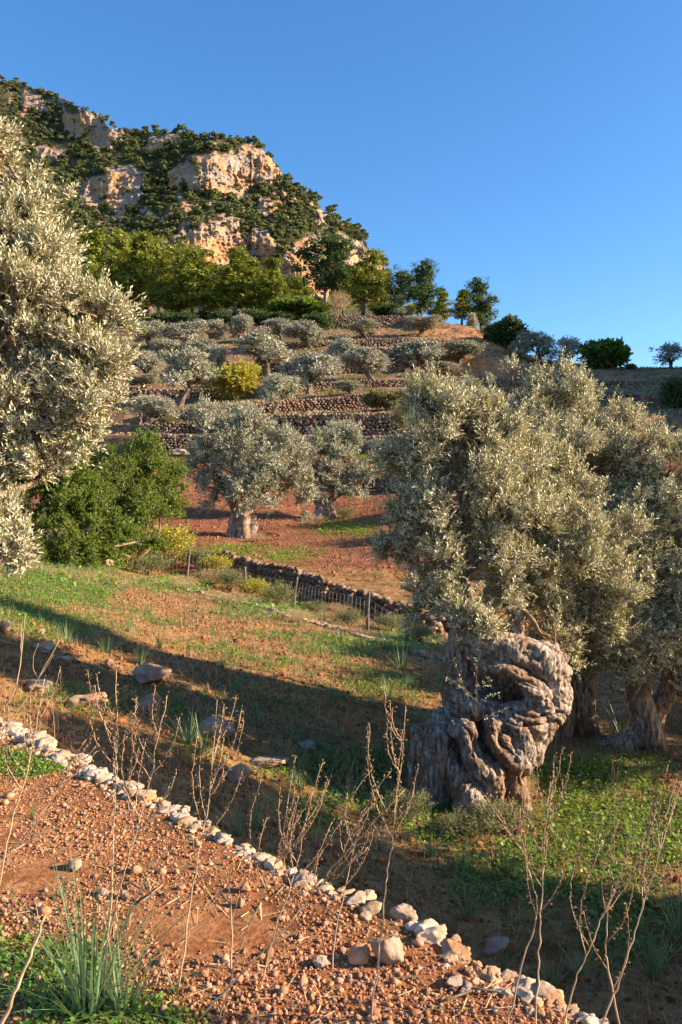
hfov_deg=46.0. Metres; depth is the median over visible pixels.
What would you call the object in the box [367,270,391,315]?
pine tree
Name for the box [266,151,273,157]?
mountain pine
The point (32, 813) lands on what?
asphodel tuft
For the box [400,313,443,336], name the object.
olive tree
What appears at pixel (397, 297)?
pine tree
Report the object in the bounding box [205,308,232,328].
oak bush
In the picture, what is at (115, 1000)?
asphodel tuft
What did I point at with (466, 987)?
rock
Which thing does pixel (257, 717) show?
asphodel tuft
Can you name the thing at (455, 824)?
shrub
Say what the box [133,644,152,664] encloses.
asphodel tuft
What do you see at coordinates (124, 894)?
rock
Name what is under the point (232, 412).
olive tree
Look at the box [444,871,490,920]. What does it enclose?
asphodel tuft
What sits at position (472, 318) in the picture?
olive bush
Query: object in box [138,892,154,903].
twig
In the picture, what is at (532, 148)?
sky
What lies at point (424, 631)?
fence bush
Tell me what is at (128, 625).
asphodel tuft
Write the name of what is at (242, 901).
rock
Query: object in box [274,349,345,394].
olive tree
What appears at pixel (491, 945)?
rock
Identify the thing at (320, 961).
rock
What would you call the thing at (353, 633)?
stone kerb
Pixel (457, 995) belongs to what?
twig
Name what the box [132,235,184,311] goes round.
pine tree
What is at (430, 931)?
dry stone wall
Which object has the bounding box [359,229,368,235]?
mountain pine
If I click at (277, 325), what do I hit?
olive tree
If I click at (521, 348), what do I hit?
olive tree
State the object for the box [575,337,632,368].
carob tree
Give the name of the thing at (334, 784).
dry stalk
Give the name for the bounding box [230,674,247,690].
asphodel tuft
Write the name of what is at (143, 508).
carob tree
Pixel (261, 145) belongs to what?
mountain pine
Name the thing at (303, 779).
dry stalk
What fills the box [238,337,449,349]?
dry stone wall
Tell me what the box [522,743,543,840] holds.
dry stalk
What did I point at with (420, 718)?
asphodel tuft
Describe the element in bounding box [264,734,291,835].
dry stalk
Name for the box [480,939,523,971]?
asphodel tuft
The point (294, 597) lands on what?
wire fence
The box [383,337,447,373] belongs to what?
olive tree
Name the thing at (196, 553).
fence bush
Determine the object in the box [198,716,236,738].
rock
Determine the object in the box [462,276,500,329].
pine tree
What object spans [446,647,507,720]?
olive sprout
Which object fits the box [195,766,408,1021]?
dry stalk
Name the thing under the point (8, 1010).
dry stalk
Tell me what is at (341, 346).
olive tree
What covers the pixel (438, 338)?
hill scrub
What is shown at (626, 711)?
rock
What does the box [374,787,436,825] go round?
shrub
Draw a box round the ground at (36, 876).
[0,306,681,1023]
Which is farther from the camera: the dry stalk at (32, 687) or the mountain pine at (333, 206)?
the mountain pine at (333, 206)
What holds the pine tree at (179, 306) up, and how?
on the ground at (36, 876)
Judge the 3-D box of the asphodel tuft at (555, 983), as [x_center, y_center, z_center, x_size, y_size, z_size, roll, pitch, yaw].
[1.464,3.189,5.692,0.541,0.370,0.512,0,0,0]
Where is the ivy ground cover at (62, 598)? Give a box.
[0,566,681,974]
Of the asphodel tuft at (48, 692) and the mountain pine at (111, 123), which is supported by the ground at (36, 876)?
the asphodel tuft at (48, 692)
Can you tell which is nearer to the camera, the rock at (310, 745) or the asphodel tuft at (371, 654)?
the rock at (310, 745)
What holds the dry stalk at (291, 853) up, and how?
on the ground at (36, 876)
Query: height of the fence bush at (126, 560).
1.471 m
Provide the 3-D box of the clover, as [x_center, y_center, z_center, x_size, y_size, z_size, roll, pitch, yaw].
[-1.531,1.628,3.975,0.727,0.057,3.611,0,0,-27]
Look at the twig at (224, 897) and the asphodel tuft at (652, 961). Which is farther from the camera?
the asphodel tuft at (652, 961)
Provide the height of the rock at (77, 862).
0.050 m
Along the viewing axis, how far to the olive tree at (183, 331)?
106.61 m
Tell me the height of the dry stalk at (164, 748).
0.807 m
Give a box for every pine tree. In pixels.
[76,225,110,279]
[82,227,145,322]
[109,234,136,264]
[115,230,153,311]
[131,246,164,314]
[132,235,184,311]
[148,243,178,306]
[160,241,205,313]
[165,242,226,310]
[205,267,228,310]
[213,245,260,312]
[238,256,268,309]
[246,256,296,309]
[282,277,292,294]
[286,274,317,298]
[291,223,364,303]
[329,276,357,313]
[337,248,395,314]
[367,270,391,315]
[380,264,415,307]
[397,257,445,317]
[426,291,453,320]
[448,288,475,324]
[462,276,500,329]
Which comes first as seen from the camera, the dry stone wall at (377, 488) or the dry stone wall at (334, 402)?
the dry stone wall at (377, 488)
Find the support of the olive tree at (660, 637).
on the ground at (36, 876)
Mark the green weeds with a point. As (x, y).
(280, 606)
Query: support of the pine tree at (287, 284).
on the ground at (36, 876)
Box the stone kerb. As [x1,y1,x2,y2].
[183,589,443,660]
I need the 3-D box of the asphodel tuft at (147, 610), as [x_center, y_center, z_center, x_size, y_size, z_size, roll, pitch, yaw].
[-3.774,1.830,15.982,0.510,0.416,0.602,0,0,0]
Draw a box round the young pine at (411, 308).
[403,302,416,315]
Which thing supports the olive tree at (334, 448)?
on the ground at (36, 876)
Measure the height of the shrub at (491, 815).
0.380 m
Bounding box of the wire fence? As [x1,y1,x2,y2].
[160,549,409,638]
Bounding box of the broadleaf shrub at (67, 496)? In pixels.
[0,430,166,570]
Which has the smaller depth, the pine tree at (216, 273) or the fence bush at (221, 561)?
the fence bush at (221, 561)
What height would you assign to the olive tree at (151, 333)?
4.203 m
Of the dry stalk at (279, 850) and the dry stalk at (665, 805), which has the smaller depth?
the dry stalk at (279, 850)
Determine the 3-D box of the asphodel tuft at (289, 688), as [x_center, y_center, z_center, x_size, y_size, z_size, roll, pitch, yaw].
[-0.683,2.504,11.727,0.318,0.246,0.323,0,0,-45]
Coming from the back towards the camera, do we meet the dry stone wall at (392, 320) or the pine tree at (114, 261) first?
the pine tree at (114, 261)
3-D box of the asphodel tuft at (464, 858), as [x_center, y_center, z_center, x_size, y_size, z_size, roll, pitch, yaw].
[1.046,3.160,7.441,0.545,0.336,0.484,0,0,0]
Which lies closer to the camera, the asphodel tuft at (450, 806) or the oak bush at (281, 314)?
the asphodel tuft at (450, 806)
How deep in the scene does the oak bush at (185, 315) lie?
129.38 m
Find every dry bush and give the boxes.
[246,532,270,541]
[301,513,337,526]
[321,289,350,314]
[335,507,360,517]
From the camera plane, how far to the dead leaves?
10.20 m
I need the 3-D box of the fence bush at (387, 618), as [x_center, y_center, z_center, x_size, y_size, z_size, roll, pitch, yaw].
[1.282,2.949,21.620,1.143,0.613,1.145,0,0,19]
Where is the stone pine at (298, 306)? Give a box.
[265,294,332,319]
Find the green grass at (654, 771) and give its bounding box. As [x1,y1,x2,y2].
[0,559,681,977]
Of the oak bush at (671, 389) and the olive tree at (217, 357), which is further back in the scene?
the olive tree at (217, 357)
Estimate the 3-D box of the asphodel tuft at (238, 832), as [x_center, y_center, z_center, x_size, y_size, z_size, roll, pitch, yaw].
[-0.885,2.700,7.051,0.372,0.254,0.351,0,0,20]
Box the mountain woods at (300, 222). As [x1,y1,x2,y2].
[0,79,390,294]
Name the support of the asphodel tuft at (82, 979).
on the ground at (36, 876)
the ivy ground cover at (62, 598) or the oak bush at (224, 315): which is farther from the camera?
the oak bush at (224, 315)
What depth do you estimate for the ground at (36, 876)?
7.59 m
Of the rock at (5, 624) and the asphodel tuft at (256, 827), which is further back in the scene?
the rock at (5, 624)
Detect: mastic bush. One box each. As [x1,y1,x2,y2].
[360,388,412,410]
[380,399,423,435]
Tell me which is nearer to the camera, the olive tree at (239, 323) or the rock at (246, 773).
the rock at (246, 773)
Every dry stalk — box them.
[0,614,25,716]
[0,641,58,734]
[0,666,60,883]
[0,738,98,861]
[0,915,45,1023]
[38,672,61,737]
[81,685,135,724]
[84,662,141,1005]
[87,693,105,753]
[99,686,181,990]
[111,707,143,779]
[132,715,154,782]
[148,701,169,788]
[155,718,170,799]
[162,733,195,797]
[177,694,243,991]
[189,833,244,967]
[190,744,208,810]
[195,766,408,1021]
[218,755,331,1019]
[220,766,241,830]
[235,761,265,817]
[261,776,334,984]
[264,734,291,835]
[277,735,303,841]
[291,749,315,846]
[313,742,349,856]
[328,751,365,865]
[332,792,375,969]
[351,761,376,869]
[363,691,418,1017]
[388,767,429,882]
[485,791,569,1023]
[516,747,572,1023]
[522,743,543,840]
[563,816,650,1023]
[575,808,623,937]
[582,878,634,1023]
[600,760,681,1023]
[611,762,628,862]
[640,768,673,890]
[645,768,672,912]
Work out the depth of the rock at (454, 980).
2.79 m
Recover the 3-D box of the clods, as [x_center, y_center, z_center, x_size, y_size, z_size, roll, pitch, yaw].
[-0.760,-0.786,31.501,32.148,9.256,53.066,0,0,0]
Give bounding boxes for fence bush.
[103,552,151,565]
[123,550,176,575]
[144,522,200,565]
[169,575,198,589]
[178,543,217,567]
[183,568,226,585]
[194,553,234,576]
[212,564,249,592]
[215,589,262,604]
[235,575,271,598]
[255,577,302,607]
[280,608,315,622]
[300,599,329,612]
[314,601,357,617]
[329,608,370,626]
[356,598,378,612]
[369,611,406,631]
[394,622,440,642]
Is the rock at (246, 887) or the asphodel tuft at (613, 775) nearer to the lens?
the rock at (246, 887)
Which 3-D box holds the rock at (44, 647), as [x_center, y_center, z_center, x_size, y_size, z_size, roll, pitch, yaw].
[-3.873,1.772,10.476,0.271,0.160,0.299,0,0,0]
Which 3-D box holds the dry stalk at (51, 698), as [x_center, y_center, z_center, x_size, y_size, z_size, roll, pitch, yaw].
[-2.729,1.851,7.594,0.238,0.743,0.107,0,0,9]
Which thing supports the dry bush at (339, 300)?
on the ground at (36, 876)
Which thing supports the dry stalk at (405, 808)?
on the ground at (36, 876)
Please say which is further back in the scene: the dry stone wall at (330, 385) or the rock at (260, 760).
the dry stone wall at (330, 385)
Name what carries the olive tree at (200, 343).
on the ground at (36, 876)
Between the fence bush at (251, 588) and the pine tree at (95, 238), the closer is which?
the fence bush at (251, 588)
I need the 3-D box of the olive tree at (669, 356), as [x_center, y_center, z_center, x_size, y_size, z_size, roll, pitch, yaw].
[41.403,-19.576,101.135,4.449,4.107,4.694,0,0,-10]
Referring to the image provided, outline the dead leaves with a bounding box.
[0,562,681,1004]
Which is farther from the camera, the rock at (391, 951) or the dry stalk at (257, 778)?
the dry stalk at (257, 778)
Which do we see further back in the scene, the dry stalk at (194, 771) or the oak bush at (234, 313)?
the oak bush at (234, 313)
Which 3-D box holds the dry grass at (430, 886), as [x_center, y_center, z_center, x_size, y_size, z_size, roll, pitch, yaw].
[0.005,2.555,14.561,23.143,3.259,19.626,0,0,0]
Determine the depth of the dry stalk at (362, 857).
2.90 m
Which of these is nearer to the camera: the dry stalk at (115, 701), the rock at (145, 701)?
the dry stalk at (115, 701)
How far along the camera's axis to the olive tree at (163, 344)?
96.47 m
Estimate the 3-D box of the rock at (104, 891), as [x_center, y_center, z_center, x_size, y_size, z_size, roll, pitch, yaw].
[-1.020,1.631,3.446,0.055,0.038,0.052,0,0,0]
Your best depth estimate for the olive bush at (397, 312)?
129.24 m
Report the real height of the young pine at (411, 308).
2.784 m
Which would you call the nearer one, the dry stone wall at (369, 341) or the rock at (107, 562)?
the rock at (107, 562)
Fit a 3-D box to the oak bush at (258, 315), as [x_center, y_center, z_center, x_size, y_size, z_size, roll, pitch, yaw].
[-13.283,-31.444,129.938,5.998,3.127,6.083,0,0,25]
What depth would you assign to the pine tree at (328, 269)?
139.06 m
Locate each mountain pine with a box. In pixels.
[98,113,110,123]
[109,121,115,127]
[151,124,159,130]
[177,124,186,131]
[255,143,266,148]
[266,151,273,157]
[328,204,337,212]
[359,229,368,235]
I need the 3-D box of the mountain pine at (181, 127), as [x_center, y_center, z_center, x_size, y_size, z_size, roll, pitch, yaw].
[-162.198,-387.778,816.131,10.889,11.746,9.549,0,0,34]
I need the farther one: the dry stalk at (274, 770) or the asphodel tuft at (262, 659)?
the asphodel tuft at (262, 659)
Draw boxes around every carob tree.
[77,423,193,569]
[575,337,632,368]
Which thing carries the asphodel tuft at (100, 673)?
on the ground at (36, 876)
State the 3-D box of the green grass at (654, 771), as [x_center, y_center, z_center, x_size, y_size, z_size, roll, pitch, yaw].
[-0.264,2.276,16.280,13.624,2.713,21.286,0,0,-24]
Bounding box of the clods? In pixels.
[0,451,681,1023]
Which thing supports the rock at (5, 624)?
on the ground at (36, 876)
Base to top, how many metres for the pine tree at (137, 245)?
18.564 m
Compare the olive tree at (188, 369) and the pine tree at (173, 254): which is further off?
the pine tree at (173, 254)
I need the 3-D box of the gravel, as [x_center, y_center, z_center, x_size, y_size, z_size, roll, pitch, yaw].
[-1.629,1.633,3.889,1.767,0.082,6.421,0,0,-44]
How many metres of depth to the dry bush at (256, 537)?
36.06 m
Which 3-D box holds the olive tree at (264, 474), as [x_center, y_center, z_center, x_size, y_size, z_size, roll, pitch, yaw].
[-4.090,-1.889,37.675,6.883,7.588,4.322,0,0,-17]
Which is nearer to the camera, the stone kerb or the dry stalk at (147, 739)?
the dry stalk at (147, 739)
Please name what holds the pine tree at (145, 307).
on the ground at (36, 876)
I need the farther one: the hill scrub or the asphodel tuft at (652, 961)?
the hill scrub
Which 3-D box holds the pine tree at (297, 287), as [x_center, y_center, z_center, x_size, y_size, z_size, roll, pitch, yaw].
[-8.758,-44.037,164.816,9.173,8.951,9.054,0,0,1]
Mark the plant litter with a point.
(406, 977)
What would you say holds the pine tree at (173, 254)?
on the ground at (36, 876)
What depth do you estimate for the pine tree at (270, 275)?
145.57 m
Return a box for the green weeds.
[26,450,446,649]
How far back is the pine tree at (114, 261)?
149.38 m
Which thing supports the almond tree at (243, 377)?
on the ground at (36, 876)
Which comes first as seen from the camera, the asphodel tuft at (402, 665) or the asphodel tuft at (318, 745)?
the asphodel tuft at (318, 745)
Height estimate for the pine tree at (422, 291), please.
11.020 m
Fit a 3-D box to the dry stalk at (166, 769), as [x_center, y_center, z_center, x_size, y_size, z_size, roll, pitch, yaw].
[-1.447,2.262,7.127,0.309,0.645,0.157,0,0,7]
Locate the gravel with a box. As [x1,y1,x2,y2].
[0,736,576,1023]
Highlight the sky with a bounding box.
[0,0,681,367]
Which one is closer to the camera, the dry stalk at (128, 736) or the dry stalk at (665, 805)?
the dry stalk at (665, 805)
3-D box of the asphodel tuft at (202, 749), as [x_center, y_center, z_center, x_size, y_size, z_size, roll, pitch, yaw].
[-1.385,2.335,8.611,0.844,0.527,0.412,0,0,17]
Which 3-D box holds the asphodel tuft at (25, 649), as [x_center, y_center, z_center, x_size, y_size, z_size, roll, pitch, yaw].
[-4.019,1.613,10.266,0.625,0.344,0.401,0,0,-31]
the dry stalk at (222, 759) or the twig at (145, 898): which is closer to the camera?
the dry stalk at (222, 759)
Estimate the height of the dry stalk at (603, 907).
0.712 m
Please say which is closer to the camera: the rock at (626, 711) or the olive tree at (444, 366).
the rock at (626, 711)
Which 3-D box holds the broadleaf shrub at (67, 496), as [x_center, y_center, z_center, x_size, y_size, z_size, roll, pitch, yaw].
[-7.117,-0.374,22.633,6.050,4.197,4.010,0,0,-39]
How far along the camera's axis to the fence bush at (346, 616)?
20.68 m
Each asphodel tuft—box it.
[0,825,277,1023]
[10,791,41,817]
[12,630,38,651]
[27,901,224,1023]
[38,679,62,699]
[41,857,91,898]
[53,620,78,643]
[89,662,114,677]
[96,631,119,652]
[123,611,138,631]
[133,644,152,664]
[140,598,158,612]
[148,621,168,648]
[162,962,194,994]
[164,706,211,744]
[177,615,194,626]
[185,709,252,752]
[209,624,216,635]
[214,654,228,664]
[221,804,262,836]
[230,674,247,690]
[242,791,262,830]
[248,702,262,720]
[255,647,273,665]
[282,765,309,789]
[283,716,326,742]
[286,676,300,690]
[304,663,317,677]
[307,726,336,750]
[321,677,340,699]
[323,776,354,799]
[336,626,347,639]
[362,640,375,656]
[369,689,382,708]
[378,625,390,648]
[382,674,397,699]
[384,645,410,669]
[406,673,419,685]
[407,818,468,857]
[408,702,431,720]
[417,660,441,682]
[435,835,479,869]
[440,783,451,812]
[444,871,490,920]
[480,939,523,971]
[527,933,580,988]
[554,927,614,977]
[599,705,633,733]
[599,764,624,784]
[614,911,681,1001]
[638,863,681,935]
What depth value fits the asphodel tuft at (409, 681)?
13.26 m
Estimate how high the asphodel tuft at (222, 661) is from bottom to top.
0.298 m
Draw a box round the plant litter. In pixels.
[0,738,572,1023]
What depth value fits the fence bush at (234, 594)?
19.91 m
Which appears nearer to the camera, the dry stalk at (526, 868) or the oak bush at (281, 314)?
the dry stalk at (526, 868)
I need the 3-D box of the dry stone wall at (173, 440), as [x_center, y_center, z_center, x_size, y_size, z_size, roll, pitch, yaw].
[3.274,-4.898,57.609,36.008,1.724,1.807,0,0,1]
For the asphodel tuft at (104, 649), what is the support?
on the ground at (36, 876)
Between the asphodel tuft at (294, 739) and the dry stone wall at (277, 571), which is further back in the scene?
the dry stone wall at (277, 571)
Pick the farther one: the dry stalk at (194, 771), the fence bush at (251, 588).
the fence bush at (251, 588)
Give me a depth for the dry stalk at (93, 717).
7.32 m
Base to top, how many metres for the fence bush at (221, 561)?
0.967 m
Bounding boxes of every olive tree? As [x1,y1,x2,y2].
[0,115,150,578]
[127,392,180,426]
[128,372,161,388]
[131,349,167,374]
[133,319,165,346]
[147,337,186,362]
[156,344,223,406]
[158,319,210,344]
[178,392,326,538]
[184,338,229,352]
[184,402,230,430]
[195,317,225,340]
[202,343,229,368]
[223,400,258,423]
[224,312,254,339]
[230,326,296,376]
[256,371,304,415]
[262,316,289,340]
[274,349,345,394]
[281,319,330,348]
[294,417,386,519]
[325,334,358,374]
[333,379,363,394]
[340,345,393,380]
[345,317,381,337]
[359,358,660,824]
[363,438,393,456]
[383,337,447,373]
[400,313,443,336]
[422,360,463,376]
[436,338,488,364]
[460,343,672,739]
[507,340,530,360]
[515,329,561,365]
[545,334,588,365]
[545,405,681,754]
[648,341,681,368]
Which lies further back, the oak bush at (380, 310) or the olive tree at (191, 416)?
the oak bush at (380, 310)
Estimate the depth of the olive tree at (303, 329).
105.37 m
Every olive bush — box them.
[388,306,411,316]
[465,312,478,327]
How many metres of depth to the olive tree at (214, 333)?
110.19 m
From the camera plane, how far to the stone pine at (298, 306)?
131.58 m
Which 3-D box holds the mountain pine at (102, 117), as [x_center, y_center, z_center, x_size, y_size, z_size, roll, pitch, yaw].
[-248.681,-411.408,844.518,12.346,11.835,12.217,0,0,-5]
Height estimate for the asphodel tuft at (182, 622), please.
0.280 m
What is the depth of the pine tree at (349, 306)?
164.23 m
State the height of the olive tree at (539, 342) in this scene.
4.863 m
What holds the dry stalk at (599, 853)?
on the ground at (36, 876)
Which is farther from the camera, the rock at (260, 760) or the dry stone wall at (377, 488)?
the dry stone wall at (377, 488)
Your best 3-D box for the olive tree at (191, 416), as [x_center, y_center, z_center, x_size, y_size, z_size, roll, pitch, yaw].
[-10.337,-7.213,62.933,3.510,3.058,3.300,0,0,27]
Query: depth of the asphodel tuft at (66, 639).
11.22 m
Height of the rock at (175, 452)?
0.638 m
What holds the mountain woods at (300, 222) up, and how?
on the mountain at (240, 160)
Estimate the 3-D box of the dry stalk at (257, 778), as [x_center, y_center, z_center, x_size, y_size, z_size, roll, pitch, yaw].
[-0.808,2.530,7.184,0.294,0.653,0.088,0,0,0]
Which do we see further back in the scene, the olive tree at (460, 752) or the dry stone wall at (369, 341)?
the dry stone wall at (369, 341)
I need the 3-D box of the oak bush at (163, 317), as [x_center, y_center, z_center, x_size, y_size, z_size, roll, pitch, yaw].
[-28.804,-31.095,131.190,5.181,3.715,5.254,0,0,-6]
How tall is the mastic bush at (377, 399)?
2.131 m
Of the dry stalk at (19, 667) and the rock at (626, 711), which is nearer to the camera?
the dry stalk at (19, 667)
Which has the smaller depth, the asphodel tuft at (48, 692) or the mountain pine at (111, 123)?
the asphodel tuft at (48, 692)
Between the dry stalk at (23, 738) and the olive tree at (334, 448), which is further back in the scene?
the olive tree at (334, 448)
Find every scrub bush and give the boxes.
[160,415,182,422]
[624,363,636,369]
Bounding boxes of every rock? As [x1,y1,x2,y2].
[0,621,10,630]
[25,679,52,690]
[32,640,55,652]
[53,655,71,665]
[65,692,108,709]
[67,858,81,870]
[98,887,108,895]
[104,559,112,567]
[104,659,114,669]
[120,890,129,899]
[132,663,171,683]
[135,693,161,711]
[167,449,188,455]
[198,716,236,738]
[226,763,254,783]
[235,897,244,907]
[240,881,250,891]
[249,756,288,767]
[298,740,316,752]
[311,955,330,967]
[370,937,403,964]
[445,973,462,987]
[461,984,470,993]
[482,936,508,955]
[619,707,631,720]
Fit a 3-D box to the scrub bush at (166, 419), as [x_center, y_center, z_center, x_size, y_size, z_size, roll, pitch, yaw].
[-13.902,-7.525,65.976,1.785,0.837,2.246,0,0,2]
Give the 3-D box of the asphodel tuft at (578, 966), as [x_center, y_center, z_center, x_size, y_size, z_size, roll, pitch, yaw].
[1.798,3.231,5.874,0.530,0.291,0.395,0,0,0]
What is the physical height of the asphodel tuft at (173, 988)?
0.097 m
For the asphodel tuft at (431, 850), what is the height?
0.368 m
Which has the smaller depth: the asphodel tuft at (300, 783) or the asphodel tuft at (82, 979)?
the asphodel tuft at (82, 979)
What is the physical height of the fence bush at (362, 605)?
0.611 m
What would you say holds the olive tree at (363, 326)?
on the ground at (36, 876)
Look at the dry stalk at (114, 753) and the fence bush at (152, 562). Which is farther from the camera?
the fence bush at (152, 562)
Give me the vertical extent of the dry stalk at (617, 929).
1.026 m
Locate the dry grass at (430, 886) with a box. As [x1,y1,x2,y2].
[0,560,681,1023]
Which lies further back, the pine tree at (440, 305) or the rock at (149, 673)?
the pine tree at (440, 305)
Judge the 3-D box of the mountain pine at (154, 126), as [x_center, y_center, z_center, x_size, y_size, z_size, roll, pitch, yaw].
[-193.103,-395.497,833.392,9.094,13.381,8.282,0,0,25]
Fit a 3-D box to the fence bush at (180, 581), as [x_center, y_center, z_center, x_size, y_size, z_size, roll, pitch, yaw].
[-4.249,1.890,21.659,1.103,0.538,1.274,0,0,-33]
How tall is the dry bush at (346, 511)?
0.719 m
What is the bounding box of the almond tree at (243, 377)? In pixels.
[201,358,265,401]
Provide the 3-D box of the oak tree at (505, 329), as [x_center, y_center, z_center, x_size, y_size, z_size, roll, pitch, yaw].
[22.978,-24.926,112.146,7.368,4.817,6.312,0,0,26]
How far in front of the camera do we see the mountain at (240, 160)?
730.95 m
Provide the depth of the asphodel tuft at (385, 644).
16.34 m
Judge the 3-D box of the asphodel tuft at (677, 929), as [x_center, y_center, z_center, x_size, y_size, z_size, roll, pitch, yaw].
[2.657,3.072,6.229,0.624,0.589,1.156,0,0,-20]
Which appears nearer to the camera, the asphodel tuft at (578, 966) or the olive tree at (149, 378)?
the asphodel tuft at (578, 966)
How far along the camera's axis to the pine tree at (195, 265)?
143.34 m
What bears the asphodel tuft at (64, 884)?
on the ground at (36, 876)
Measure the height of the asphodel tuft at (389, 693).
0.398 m
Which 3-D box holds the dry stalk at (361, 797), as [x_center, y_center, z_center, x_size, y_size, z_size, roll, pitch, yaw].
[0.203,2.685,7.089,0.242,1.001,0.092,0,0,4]
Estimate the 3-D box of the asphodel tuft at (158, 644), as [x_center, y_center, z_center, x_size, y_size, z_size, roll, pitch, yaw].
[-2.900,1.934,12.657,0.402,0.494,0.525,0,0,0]
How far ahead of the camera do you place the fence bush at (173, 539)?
29.96 m
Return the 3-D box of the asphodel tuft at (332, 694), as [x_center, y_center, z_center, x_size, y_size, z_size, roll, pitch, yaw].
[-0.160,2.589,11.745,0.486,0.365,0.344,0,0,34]
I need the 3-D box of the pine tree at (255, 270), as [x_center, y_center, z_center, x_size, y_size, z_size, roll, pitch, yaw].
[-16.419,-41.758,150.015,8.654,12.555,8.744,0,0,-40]
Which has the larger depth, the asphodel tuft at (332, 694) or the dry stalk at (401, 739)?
the asphodel tuft at (332, 694)
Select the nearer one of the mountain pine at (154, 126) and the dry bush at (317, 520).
the dry bush at (317, 520)
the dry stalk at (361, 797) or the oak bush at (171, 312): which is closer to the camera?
the dry stalk at (361, 797)
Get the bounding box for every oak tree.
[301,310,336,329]
[480,313,529,349]
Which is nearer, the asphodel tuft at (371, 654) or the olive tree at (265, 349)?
the asphodel tuft at (371, 654)
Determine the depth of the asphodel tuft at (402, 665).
14.43 m
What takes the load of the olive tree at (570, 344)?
on the ground at (36, 876)
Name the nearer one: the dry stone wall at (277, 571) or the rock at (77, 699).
the rock at (77, 699)
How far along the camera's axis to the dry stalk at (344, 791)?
7.02 m
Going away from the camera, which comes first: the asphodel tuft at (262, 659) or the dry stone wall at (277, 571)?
the asphodel tuft at (262, 659)
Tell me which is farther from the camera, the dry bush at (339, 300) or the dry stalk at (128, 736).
the dry bush at (339, 300)
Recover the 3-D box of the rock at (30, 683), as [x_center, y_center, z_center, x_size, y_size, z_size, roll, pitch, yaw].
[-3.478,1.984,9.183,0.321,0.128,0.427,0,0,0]
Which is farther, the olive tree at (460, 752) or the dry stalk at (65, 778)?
the olive tree at (460, 752)
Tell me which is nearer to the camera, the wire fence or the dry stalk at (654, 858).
the dry stalk at (654, 858)
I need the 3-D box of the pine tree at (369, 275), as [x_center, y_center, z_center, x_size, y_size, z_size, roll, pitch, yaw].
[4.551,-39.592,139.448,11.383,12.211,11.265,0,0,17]
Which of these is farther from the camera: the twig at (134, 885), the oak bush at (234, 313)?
the oak bush at (234, 313)
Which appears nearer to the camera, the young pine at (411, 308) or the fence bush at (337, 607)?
the fence bush at (337, 607)
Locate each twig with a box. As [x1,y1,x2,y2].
[129,882,146,891]
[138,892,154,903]
[220,890,229,903]
[443,989,472,1001]
[462,986,500,992]
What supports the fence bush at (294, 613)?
on the ground at (36, 876)
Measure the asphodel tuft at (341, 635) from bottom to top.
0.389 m
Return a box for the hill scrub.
[109,314,681,454]
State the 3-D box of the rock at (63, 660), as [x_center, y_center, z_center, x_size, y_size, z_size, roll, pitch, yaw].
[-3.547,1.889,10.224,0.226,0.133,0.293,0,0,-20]
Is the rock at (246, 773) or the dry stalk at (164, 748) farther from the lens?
the rock at (246, 773)
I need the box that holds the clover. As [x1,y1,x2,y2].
[0,745,212,1023]
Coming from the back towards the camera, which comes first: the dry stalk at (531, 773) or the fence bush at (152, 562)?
the fence bush at (152, 562)
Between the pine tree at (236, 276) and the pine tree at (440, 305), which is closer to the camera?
the pine tree at (440, 305)
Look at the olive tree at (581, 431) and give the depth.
11.47 m
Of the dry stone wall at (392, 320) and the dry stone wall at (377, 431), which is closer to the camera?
the dry stone wall at (377, 431)
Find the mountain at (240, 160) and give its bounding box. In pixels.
[0,80,391,315]
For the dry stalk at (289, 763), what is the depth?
7.12 m
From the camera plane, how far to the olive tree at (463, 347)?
96.59 m
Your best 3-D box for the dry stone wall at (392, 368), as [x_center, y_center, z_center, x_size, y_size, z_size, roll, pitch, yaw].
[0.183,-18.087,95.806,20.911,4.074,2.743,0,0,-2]
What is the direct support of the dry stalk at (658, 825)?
on the ground at (36, 876)
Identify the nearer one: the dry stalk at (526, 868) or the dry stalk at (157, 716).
the dry stalk at (526, 868)
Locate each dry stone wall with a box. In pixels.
[0,717,608,1023]
[131,378,637,399]
[138,389,636,424]
[138,433,636,453]
[139,412,637,435]
[222,550,451,637]
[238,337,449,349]
[255,346,428,374]
[298,313,419,328]
[340,459,635,491]
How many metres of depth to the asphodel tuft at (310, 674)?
12.82 m
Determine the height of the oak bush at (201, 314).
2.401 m
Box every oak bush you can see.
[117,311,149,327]
[148,309,174,329]
[163,310,204,320]
[171,309,197,324]
[194,308,216,321]
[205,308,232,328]
[226,310,243,321]
[238,307,273,325]
[265,310,296,322]
[368,303,401,315]
[657,373,681,409]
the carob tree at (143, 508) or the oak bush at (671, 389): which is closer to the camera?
the carob tree at (143, 508)
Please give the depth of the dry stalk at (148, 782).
2.70 m
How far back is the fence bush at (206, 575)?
26.77 m
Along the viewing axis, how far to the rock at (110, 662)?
10.71 m
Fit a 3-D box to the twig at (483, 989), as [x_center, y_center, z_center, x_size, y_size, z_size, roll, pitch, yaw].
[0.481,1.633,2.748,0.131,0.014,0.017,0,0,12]
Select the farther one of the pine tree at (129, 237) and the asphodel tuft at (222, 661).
the pine tree at (129, 237)

